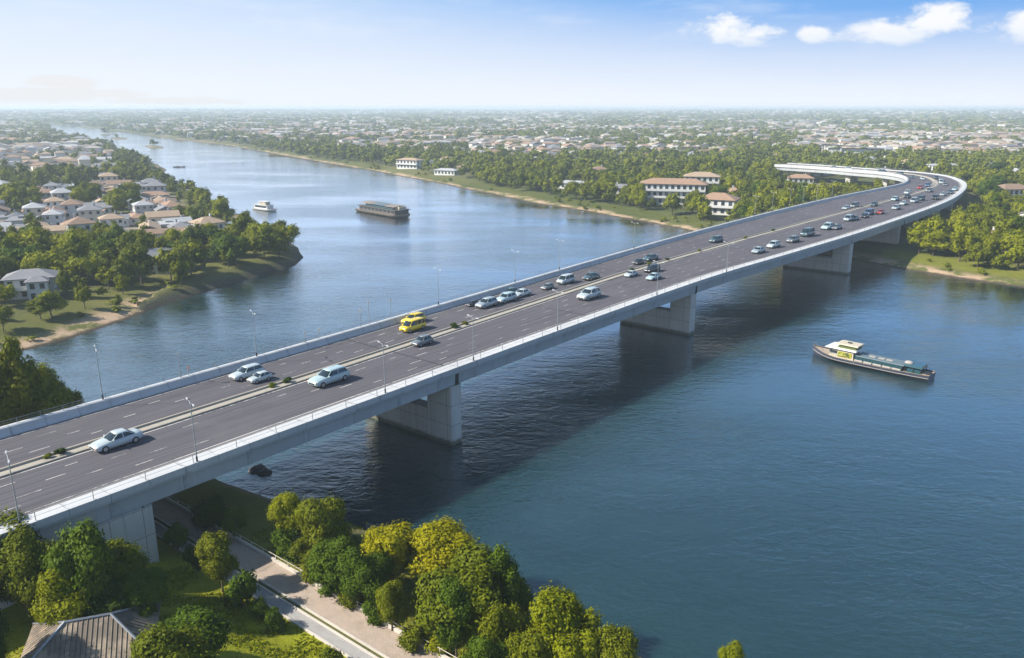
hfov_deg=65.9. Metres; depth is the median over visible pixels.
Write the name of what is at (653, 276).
car
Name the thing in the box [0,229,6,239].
tree
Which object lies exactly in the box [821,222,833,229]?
car
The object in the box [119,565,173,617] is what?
tree
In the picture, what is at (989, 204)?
tree
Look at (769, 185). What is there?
tree
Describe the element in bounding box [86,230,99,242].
tree
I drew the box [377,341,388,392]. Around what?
street lamp
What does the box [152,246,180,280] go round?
tree
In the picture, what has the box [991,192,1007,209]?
tree
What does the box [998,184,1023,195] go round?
house
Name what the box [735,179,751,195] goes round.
tree
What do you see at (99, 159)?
house
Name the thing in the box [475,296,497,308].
car
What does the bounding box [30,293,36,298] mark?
window
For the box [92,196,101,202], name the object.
house
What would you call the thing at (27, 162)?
house
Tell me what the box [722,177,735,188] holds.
tree
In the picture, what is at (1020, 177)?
tree
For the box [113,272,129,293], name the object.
tree
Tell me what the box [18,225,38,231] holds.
tree
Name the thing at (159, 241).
tree
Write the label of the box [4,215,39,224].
house
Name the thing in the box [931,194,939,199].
car
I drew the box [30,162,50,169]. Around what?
house
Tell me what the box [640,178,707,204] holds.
hotel
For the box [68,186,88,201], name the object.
tree
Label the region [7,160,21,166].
house
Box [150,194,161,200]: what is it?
house
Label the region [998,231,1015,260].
tree
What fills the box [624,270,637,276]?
car
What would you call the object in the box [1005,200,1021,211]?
tree
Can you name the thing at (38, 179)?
tree
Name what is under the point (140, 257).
tree
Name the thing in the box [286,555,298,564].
shrub
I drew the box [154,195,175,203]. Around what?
house
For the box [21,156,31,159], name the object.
house
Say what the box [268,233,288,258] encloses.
tree
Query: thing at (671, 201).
tree
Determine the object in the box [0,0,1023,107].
sky
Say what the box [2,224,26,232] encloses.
house
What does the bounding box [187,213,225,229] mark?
house
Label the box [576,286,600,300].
car
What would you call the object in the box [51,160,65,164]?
house
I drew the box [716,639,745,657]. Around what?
tree
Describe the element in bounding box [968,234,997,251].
tree
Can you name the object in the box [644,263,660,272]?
car
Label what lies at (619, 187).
house
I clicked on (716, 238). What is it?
car
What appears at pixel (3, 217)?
house
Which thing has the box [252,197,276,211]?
river cruiser
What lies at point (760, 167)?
tree
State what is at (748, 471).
water
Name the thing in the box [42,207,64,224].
house
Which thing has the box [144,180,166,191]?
house
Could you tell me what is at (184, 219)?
house
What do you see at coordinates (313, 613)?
kerb
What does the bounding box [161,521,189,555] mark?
tree
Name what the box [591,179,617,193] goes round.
tree
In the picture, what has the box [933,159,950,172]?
tree
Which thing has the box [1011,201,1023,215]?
tree
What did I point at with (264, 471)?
shore rock
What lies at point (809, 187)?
tree
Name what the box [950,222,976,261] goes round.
tree
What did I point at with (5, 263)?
tree
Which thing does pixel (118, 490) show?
bridge
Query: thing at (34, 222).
tree
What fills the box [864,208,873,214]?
car
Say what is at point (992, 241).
tree
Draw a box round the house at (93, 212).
[77,203,102,220]
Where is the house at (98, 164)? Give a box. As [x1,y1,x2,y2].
[93,163,115,168]
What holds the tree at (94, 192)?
on the ground at (152, 292)
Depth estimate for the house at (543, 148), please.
709.78 m
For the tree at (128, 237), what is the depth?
214.75 m
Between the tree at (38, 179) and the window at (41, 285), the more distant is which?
the tree at (38, 179)
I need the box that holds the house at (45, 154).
[41,152,50,155]
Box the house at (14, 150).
[4,148,17,153]
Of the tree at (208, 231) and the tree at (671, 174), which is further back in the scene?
the tree at (671, 174)
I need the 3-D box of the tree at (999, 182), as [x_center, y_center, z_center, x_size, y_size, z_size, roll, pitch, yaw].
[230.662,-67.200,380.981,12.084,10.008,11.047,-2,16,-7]
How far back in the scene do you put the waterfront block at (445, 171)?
523.39 m
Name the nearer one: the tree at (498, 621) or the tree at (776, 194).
the tree at (498, 621)
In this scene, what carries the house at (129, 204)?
on the ground at (152, 292)
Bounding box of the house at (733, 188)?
[728,185,740,200]
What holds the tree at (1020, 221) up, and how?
on the ground at (152, 292)
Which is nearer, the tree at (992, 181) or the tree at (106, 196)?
the tree at (106, 196)
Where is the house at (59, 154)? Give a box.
[54,151,65,156]
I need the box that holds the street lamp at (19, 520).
[5,450,20,525]
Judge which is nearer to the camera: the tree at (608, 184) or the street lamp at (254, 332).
the street lamp at (254, 332)
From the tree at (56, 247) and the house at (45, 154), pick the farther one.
the house at (45, 154)
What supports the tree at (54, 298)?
on the ground at (152, 292)
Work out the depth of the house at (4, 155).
670.84 m
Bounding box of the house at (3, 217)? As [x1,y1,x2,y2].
[0,215,6,220]
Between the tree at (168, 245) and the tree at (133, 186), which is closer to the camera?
the tree at (168, 245)
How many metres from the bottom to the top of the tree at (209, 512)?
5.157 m
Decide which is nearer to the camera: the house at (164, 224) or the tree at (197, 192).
the house at (164, 224)
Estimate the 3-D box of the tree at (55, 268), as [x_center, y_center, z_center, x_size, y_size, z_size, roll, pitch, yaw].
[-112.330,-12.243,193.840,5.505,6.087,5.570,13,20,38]
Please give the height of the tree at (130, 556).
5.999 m
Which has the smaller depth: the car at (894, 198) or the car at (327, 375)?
the car at (327, 375)
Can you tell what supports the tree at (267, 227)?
on the ground at (152, 292)
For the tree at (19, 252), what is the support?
on the ground at (152, 292)
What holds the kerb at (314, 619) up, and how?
on the ground at (152, 292)
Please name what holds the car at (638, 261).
on the bridge
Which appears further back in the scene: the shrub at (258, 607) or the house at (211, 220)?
the house at (211, 220)
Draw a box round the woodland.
[0,108,1023,340]
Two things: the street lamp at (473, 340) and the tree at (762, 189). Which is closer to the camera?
the street lamp at (473, 340)
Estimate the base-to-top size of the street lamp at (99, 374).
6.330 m
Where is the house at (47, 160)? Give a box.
[42,157,57,162]
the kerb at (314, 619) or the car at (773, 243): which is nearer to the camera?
the kerb at (314, 619)
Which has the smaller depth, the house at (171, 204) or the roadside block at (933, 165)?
the house at (171, 204)
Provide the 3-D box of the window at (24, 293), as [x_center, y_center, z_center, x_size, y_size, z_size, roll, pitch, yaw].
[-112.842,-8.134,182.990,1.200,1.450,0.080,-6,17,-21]
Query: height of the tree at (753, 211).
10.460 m
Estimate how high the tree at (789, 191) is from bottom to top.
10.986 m
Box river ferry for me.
[355,201,410,217]
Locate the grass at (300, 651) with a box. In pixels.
[4,521,638,657]
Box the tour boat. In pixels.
[813,340,935,381]
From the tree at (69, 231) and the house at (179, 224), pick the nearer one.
the tree at (69, 231)
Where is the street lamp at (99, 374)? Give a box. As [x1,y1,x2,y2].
[94,345,103,398]
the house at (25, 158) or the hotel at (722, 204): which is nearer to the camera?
the hotel at (722, 204)
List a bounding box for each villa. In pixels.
[0,268,59,300]
[147,248,172,273]
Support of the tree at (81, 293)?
on the ground at (152, 292)
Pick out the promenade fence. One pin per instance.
(271, 558)
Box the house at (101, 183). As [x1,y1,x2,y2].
[89,179,103,189]
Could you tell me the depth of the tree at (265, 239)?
229.75 m
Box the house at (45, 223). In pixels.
[26,221,48,225]
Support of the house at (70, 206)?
on the ground at (152, 292)
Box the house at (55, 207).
[42,205,66,220]
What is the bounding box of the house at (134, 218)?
[129,211,145,224]
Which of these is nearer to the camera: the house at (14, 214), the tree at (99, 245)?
the tree at (99, 245)
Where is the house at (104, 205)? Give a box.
[83,200,111,213]
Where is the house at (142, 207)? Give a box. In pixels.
[131,199,154,214]
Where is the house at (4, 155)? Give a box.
[1,153,11,159]
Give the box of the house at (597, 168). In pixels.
[593,165,605,170]
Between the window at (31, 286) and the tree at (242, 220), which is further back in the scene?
the tree at (242, 220)
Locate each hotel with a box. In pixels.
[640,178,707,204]
[683,172,720,192]
[697,192,740,214]
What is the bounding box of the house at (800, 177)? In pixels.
[786,174,814,183]
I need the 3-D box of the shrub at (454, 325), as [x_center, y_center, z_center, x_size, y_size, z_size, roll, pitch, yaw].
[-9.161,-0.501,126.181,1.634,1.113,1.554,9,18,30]
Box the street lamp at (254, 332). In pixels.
[250,310,256,355]
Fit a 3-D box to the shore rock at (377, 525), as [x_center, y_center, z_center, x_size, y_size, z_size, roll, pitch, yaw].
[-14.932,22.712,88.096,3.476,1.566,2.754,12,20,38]
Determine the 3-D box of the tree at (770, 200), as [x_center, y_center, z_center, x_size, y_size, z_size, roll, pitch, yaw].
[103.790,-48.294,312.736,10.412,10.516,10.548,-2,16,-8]
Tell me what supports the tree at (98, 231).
on the ground at (152, 292)
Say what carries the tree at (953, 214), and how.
on the ground at (152, 292)
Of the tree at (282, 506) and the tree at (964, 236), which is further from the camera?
the tree at (964, 236)
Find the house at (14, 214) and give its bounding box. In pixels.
[6,210,28,218]
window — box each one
[19,280,25,286]
[21,291,27,296]
[29,283,35,289]
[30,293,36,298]
[39,283,45,288]
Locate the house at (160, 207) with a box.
[153,203,172,210]
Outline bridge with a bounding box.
[0,162,966,609]
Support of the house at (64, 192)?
on the ground at (152, 292)
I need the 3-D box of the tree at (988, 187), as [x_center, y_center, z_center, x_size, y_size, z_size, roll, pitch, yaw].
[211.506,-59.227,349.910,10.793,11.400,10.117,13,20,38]
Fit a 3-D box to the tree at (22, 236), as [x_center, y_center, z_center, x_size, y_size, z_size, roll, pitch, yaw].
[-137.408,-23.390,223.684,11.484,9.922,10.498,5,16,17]
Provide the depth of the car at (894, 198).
298.97 m
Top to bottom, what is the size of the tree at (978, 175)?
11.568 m
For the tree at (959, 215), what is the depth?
262.45 m
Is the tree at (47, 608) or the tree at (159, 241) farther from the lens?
the tree at (159, 241)
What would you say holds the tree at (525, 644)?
on the ground at (152, 292)
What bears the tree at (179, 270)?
on the ground at (152, 292)
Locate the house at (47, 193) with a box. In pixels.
[39,187,51,198]
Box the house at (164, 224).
[158,220,178,227]
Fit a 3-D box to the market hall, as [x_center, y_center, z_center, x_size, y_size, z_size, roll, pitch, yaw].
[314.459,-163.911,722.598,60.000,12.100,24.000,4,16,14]
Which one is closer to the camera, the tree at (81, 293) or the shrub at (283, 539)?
the shrub at (283, 539)
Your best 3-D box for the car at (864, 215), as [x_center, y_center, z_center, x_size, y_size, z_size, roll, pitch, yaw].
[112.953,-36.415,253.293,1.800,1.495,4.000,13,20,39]
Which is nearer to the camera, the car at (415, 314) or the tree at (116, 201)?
the car at (415, 314)
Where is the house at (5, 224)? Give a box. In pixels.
[0,222,11,228]
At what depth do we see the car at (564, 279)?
158.10 m
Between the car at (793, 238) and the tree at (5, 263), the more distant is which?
the car at (793, 238)
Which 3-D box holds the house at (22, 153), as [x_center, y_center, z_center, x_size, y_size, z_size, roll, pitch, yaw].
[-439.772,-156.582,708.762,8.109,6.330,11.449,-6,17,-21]
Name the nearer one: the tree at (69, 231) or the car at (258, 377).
the car at (258, 377)
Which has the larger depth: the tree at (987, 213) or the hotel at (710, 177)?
the hotel at (710, 177)
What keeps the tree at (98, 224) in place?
on the ground at (152, 292)
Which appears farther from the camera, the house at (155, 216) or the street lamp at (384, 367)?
the house at (155, 216)
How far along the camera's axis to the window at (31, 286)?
180.73 m
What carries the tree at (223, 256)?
on the ground at (152, 292)
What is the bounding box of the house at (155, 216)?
[144,208,180,221]
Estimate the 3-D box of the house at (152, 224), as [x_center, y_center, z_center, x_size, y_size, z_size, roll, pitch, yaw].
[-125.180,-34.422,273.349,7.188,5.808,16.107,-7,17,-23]
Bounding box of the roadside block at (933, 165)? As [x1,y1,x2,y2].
[925,163,957,169]
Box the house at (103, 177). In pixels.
[98,171,117,181]
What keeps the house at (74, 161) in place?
on the ground at (152, 292)
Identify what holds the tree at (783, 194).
on the ground at (152, 292)
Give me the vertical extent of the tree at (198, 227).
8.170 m
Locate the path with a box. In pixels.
[154,522,373,657]
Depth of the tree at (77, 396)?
103.66 m
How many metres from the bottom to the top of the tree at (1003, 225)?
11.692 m
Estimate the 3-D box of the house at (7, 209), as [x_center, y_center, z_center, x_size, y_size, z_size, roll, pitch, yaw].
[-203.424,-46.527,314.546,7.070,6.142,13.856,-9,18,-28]
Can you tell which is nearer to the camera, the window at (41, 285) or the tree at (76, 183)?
the window at (41, 285)
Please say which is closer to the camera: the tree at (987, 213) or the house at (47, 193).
the tree at (987, 213)
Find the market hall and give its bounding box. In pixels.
[820,143,893,153]
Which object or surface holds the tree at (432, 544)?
on the ground at (152, 292)
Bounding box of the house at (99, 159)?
[95,157,111,162]
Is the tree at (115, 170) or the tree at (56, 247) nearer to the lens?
the tree at (56, 247)
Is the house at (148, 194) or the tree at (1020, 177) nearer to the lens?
the house at (148, 194)
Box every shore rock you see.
[248,463,265,473]
[257,468,271,475]
[366,523,387,530]
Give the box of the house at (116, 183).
[106,178,131,187]
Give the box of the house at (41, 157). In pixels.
[39,156,55,161]
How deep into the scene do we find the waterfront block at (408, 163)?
574.24 m
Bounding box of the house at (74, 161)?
[62,159,78,164]
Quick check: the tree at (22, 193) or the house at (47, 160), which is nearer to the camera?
the tree at (22, 193)
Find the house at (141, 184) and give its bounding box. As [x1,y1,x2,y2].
[136,181,145,191]
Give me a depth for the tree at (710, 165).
471.95 m
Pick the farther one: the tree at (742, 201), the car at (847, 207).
the tree at (742, 201)
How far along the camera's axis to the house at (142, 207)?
321.71 m
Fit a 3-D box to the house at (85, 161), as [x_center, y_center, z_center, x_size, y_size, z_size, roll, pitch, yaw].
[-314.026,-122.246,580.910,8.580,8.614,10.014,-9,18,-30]
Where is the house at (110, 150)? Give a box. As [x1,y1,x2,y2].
[103,149,113,153]
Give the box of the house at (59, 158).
[53,157,75,160]
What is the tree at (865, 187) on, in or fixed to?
on the ground at (152, 292)
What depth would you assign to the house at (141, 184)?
391.40 m
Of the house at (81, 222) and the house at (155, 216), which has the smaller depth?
the house at (81, 222)
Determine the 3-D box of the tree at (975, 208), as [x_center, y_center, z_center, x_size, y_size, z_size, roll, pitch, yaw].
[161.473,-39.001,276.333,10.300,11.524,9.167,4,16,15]
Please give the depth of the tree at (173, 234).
240.37 m
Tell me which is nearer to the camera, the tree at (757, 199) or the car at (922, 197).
the car at (922, 197)
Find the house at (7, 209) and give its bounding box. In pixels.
[0,205,10,215]
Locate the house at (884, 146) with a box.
[879,145,892,152]
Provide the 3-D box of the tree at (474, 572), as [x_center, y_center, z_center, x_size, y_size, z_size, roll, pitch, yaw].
[-4.526,22.056,64.240,7.395,8.871,8.862,-2,16,-8]
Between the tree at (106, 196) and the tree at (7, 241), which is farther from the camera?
the tree at (106, 196)
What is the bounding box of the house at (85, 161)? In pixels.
[78,157,90,166]
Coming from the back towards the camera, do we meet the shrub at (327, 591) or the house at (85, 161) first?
the house at (85, 161)
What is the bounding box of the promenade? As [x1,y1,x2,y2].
[151,498,438,657]
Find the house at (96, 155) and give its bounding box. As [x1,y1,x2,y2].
[78,154,97,156]
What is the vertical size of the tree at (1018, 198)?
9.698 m
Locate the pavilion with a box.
[558,180,583,188]
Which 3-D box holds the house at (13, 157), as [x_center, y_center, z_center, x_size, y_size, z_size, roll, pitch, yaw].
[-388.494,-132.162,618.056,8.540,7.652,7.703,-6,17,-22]
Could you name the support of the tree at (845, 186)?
on the ground at (152, 292)
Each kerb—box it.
[153,514,388,657]
[154,520,378,657]
[156,533,352,657]
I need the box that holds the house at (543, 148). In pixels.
[535,147,550,151]
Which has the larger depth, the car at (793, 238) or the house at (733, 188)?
the house at (733, 188)
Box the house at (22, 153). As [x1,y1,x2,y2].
[16,151,26,155]
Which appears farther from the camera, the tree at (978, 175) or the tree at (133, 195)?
the tree at (978, 175)
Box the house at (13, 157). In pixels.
[7,155,21,160]
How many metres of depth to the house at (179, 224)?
273.95 m
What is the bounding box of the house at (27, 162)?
[22,160,34,166]
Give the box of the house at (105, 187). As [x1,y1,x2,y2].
[103,185,113,190]
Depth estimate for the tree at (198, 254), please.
207.51 m
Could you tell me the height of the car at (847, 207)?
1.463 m
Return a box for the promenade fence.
[163,496,456,657]
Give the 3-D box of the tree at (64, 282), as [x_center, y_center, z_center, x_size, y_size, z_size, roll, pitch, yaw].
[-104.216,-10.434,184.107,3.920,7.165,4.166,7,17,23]
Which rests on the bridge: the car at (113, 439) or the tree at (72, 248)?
the car at (113, 439)
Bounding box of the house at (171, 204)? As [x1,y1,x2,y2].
[155,199,185,213]
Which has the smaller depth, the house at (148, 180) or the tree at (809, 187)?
the tree at (809, 187)
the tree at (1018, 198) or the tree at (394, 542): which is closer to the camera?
the tree at (394, 542)
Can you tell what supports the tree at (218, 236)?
on the ground at (152, 292)
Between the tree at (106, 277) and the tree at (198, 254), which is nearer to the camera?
the tree at (106, 277)
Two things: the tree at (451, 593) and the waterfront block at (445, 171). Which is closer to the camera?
the tree at (451, 593)
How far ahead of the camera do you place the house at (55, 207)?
306.44 m
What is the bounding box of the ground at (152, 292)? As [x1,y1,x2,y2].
[0,108,1023,657]
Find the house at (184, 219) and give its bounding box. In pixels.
[161,215,191,222]
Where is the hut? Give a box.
[21,600,161,657]
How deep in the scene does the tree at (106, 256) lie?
202.29 m
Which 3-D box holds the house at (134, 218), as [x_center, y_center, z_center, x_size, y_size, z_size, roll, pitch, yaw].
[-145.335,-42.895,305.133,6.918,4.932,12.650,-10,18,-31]
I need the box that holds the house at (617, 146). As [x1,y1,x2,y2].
[611,145,624,151]
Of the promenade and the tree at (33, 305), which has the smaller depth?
the promenade
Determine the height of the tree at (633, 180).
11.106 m
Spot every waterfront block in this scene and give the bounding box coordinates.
[396,158,423,168]
[434,168,459,174]
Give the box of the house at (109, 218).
[97,211,124,227]
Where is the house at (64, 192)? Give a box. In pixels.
[50,186,70,200]
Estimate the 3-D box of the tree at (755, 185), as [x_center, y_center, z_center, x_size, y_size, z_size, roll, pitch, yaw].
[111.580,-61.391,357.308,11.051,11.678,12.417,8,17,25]
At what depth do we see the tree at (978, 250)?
221.19 m
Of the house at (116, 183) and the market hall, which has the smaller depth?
the house at (116, 183)
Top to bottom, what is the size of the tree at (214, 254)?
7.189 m
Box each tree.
[0,169,16,180]
[0,181,20,203]
[0,187,26,210]
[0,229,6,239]
[0,234,26,252]
[0,245,47,265]
[0,250,22,283]
[0,284,18,305]
[0,304,14,330]
[0,330,43,425]
[0,505,46,593]
[0,527,59,605]
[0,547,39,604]
[0,608,11,657]
[5,225,19,236]
[8,228,47,244]
[12,178,33,188]
[17,186,32,199]
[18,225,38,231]
[18,248,68,268]
[20,359,79,420]
[23,195,42,204]
[24,226,55,250]
[24,296,52,318]
[25,217,42,227]
[26,565,93,630]
[27,184,44,197]
[30,170,49,185]
[34,289,69,315]
[38,227,54,236]
[39,515,117,601]
[44,266,62,275]
[48,233,62,245]
[50,245,59,252]
[53,270,74,297]
[54,227,96,245]
[57,231,92,256]
[59,239,84,263]
[62,162,80,174]
[63,254,102,284]
[64,257,87,277]
[66,225,86,232]
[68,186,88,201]
[70,179,82,187]
[70,388,83,405]
[73,282,91,307]
[76,180,89,200]
[81,183,102,201]
[83,575,133,616]
[85,246,119,272]
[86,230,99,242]
[87,238,110,272]
[90,220,109,231]
[94,228,109,238]
[94,266,112,288]
[98,230,121,256]
[101,193,114,209]
[103,223,125,231]
[105,194,125,213]
[106,536,150,580]
[107,186,126,200]
[108,166,126,179]
[111,225,124,235]
[111,257,136,282]
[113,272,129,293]
[114,228,153,256]
[116,182,127,190]
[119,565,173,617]
[120,242,156,284]
[122,180,142,195]
[126,619,218,657]
[127,189,142,203]
[132,229,156,247]
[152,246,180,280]
[154,236,167,247]
[155,605,233,654]
[161,240,177,247]
[161,248,195,270]
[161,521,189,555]
[163,228,184,244]
[168,257,190,286]
[170,237,209,273]
[178,225,202,243]
[180,226,200,244]
[182,543,202,578]
[183,187,212,200]
[190,493,226,533]
[192,187,212,199]
[192,221,205,234]
[194,530,240,592]
[196,225,223,250]
[204,222,219,228]
[207,240,220,262]
[210,232,234,249]
[211,198,235,219]
[215,232,250,265]
[219,244,233,266]
[223,223,241,237]
[235,209,253,233]
[244,219,280,236]
[246,230,268,257]
[253,228,272,258]
[264,491,300,532]
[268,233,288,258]
[270,218,286,227]
[273,223,300,250]
[285,537,313,569]
[291,492,355,550]
[304,535,364,587]
[334,546,395,599]
[359,519,419,582]
[375,577,409,630]
[404,515,478,580]
[410,537,502,635]
[426,575,480,656]
[459,628,509,657]
[477,599,528,645]
[486,541,534,616]
[502,622,554,657]
[525,580,603,657]
[565,180,580,199]
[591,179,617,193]
[593,621,640,657]
[599,171,612,180]
[620,176,638,190]
[624,183,635,205]
[627,182,645,207]
[633,188,647,210]
[634,173,646,182]
[644,171,662,178]
[662,192,683,214]
[666,173,678,177]
[683,190,699,213]
[686,194,711,213]
[696,201,712,221]
[699,160,717,171]
[710,185,728,193]
[715,159,728,171]
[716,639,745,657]
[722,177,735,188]
[734,179,744,188]
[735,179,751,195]
[736,199,748,209]
[737,201,753,218]
[745,204,761,216]
[748,162,772,171]
[750,194,764,202]
[751,180,766,193]
[752,172,767,180]
[755,182,770,196]
[760,179,773,189]
[762,194,782,209]
[768,181,783,191]
[768,204,782,210]
[770,190,779,198]
[776,192,791,204]
[779,189,794,199]
[779,194,795,207]
[784,179,797,191]
[793,194,808,203]
[796,180,808,193]
[803,181,822,197]
[809,186,834,196]
[815,180,830,189]
[817,190,831,198]
[827,181,843,194]
[840,179,855,191]
[842,182,863,194]
[861,183,870,190]
[869,177,884,188]
[906,220,936,252]
[918,163,931,172]
[919,217,950,251]
[920,230,952,255]
[923,213,947,227]
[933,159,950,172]
[944,235,956,253]
[945,217,964,234]
[947,205,967,220]
[949,213,968,230]
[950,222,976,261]
[952,169,970,182]
[957,213,992,231]
[964,242,992,266]
[967,200,987,214]
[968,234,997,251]
[969,213,994,227]
[970,170,988,179]
[971,178,986,187]
[971,226,990,234]
[976,179,1002,188]
[976,183,1003,195]
[976,228,991,238]
[977,208,995,228]
[980,178,997,188]
[981,190,995,203]
[982,200,997,208]
[983,232,999,263]
[986,174,1009,184]
[989,161,1006,172]
[989,170,1014,179]
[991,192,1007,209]
[991,205,1017,225]
[992,216,1023,251]
[997,231,1007,253]
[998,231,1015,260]
[1000,166,1013,173]
[1000,193,1023,202]
[1000,195,1013,204]
[1001,227,1023,245]
[1002,229,1023,268]
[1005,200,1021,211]
[1006,214,1023,228]
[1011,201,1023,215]
[1012,172,1023,183]
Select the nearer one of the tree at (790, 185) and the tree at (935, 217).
the tree at (935, 217)
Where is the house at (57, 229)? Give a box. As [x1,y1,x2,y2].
[16,223,65,235]
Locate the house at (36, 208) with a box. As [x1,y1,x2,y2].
[21,200,45,220]
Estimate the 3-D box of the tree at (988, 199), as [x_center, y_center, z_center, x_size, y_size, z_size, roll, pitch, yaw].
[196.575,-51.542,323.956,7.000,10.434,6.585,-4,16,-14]
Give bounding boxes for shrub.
[43,452,51,458]
[53,447,66,453]
[220,568,261,609]
[249,594,268,619]
[262,606,287,632]
[269,382,276,387]
[270,524,301,559]
[283,376,291,382]
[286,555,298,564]
[297,566,313,584]
[315,583,341,597]
[319,646,344,657]
[336,591,364,608]
[347,534,361,547]
[360,598,384,625]
[395,624,426,652]
[423,630,450,656]
[450,322,458,328]
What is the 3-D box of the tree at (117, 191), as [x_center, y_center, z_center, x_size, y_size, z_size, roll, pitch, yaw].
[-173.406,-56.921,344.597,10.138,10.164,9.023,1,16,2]
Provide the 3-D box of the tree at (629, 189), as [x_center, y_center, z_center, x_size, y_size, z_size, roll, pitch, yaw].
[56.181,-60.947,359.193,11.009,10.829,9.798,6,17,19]
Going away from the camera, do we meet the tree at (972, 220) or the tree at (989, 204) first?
the tree at (972, 220)
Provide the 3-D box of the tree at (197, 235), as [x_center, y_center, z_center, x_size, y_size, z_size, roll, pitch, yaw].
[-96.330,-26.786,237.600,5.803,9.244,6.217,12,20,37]
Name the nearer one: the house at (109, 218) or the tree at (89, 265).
the tree at (89, 265)
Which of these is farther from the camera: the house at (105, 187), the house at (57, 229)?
the house at (105, 187)
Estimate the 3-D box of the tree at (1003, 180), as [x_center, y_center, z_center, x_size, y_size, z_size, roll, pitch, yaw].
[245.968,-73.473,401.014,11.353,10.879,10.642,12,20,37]
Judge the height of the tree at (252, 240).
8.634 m
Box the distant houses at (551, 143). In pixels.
[0,108,1023,221]
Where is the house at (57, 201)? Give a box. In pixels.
[43,195,64,207]
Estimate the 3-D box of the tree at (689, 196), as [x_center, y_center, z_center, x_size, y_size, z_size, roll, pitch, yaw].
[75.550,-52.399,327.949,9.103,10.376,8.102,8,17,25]
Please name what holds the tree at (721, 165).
on the ground at (152, 292)
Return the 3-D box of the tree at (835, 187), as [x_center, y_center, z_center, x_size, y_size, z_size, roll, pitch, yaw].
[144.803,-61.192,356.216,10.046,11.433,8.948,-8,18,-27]
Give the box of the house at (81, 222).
[64,214,94,232]
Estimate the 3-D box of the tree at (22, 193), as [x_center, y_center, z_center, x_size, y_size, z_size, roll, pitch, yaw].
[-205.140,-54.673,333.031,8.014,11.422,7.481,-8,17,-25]
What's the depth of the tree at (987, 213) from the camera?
264.75 m
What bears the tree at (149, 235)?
on the ground at (152, 292)
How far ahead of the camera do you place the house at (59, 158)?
621.08 m
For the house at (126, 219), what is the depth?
293.95 m
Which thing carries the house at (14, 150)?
on the ground at (152, 292)
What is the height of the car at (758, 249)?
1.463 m
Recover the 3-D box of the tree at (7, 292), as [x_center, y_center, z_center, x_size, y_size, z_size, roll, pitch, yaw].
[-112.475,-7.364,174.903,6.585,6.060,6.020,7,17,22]
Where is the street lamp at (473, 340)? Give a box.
[467,314,478,360]
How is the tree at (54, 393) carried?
on the ground at (152, 292)
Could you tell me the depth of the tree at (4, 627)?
57.55 m
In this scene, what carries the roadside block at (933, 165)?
on the ground at (152, 292)
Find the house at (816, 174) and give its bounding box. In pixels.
[803,172,830,175]
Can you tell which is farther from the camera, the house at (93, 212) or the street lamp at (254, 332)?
the house at (93, 212)
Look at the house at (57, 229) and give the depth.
263.92 m
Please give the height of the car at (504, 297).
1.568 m
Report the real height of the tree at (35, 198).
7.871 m
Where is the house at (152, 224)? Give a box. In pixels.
[138,220,160,229]
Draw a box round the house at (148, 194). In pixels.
[140,189,169,199]
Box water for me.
[20,125,1023,657]
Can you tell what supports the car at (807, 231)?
on the bridge
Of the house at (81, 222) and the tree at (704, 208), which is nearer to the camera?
the house at (81, 222)
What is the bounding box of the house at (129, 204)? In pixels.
[126,196,147,208]
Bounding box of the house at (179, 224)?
[167,219,190,227]
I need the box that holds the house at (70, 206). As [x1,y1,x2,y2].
[59,196,83,218]
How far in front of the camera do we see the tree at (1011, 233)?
230.57 m
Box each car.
[88,428,143,452]
[228,363,264,380]
[246,370,272,383]
[307,364,349,387]
[399,317,425,332]
[401,312,425,322]
[410,334,433,346]
[465,300,477,306]
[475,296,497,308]
[496,291,516,303]
[500,287,517,294]
[515,288,530,297]
[541,283,553,289]
[556,273,574,284]
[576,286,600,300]
[582,272,599,280]
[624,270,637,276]
[633,258,644,264]
[643,253,658,261]
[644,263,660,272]
[646,272,661,280]
[709,235,722,242]
[751,246,764,253]
[766,240,780,247]
[786,235,799,242]
[800,227,814,236]
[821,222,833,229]
[831,224,841,229]
[842,205,850,209]
[843,214,853,221]
[850,202,858,207]
[860,213,868,217]
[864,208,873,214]
[876,209,884,213]
[891,196,898,200]
[891,204,900,209]
[910,197,918,202]
[918,195,924,200]
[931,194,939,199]
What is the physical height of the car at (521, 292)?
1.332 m
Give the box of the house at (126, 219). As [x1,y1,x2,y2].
[101,212,129,226]
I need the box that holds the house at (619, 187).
[615,182,626,193]
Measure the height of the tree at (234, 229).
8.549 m
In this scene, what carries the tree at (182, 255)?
on the ground at (152, 292)
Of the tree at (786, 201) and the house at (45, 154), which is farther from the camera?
the house at (45, 154)
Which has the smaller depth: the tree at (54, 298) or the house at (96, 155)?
the tree at (54, 298)
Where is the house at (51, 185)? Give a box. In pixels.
[43,181,61,188]
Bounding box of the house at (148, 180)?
[141,176,161,183]
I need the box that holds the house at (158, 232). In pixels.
[144,225,186,237]
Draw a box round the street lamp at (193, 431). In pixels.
[186,397,197,461]

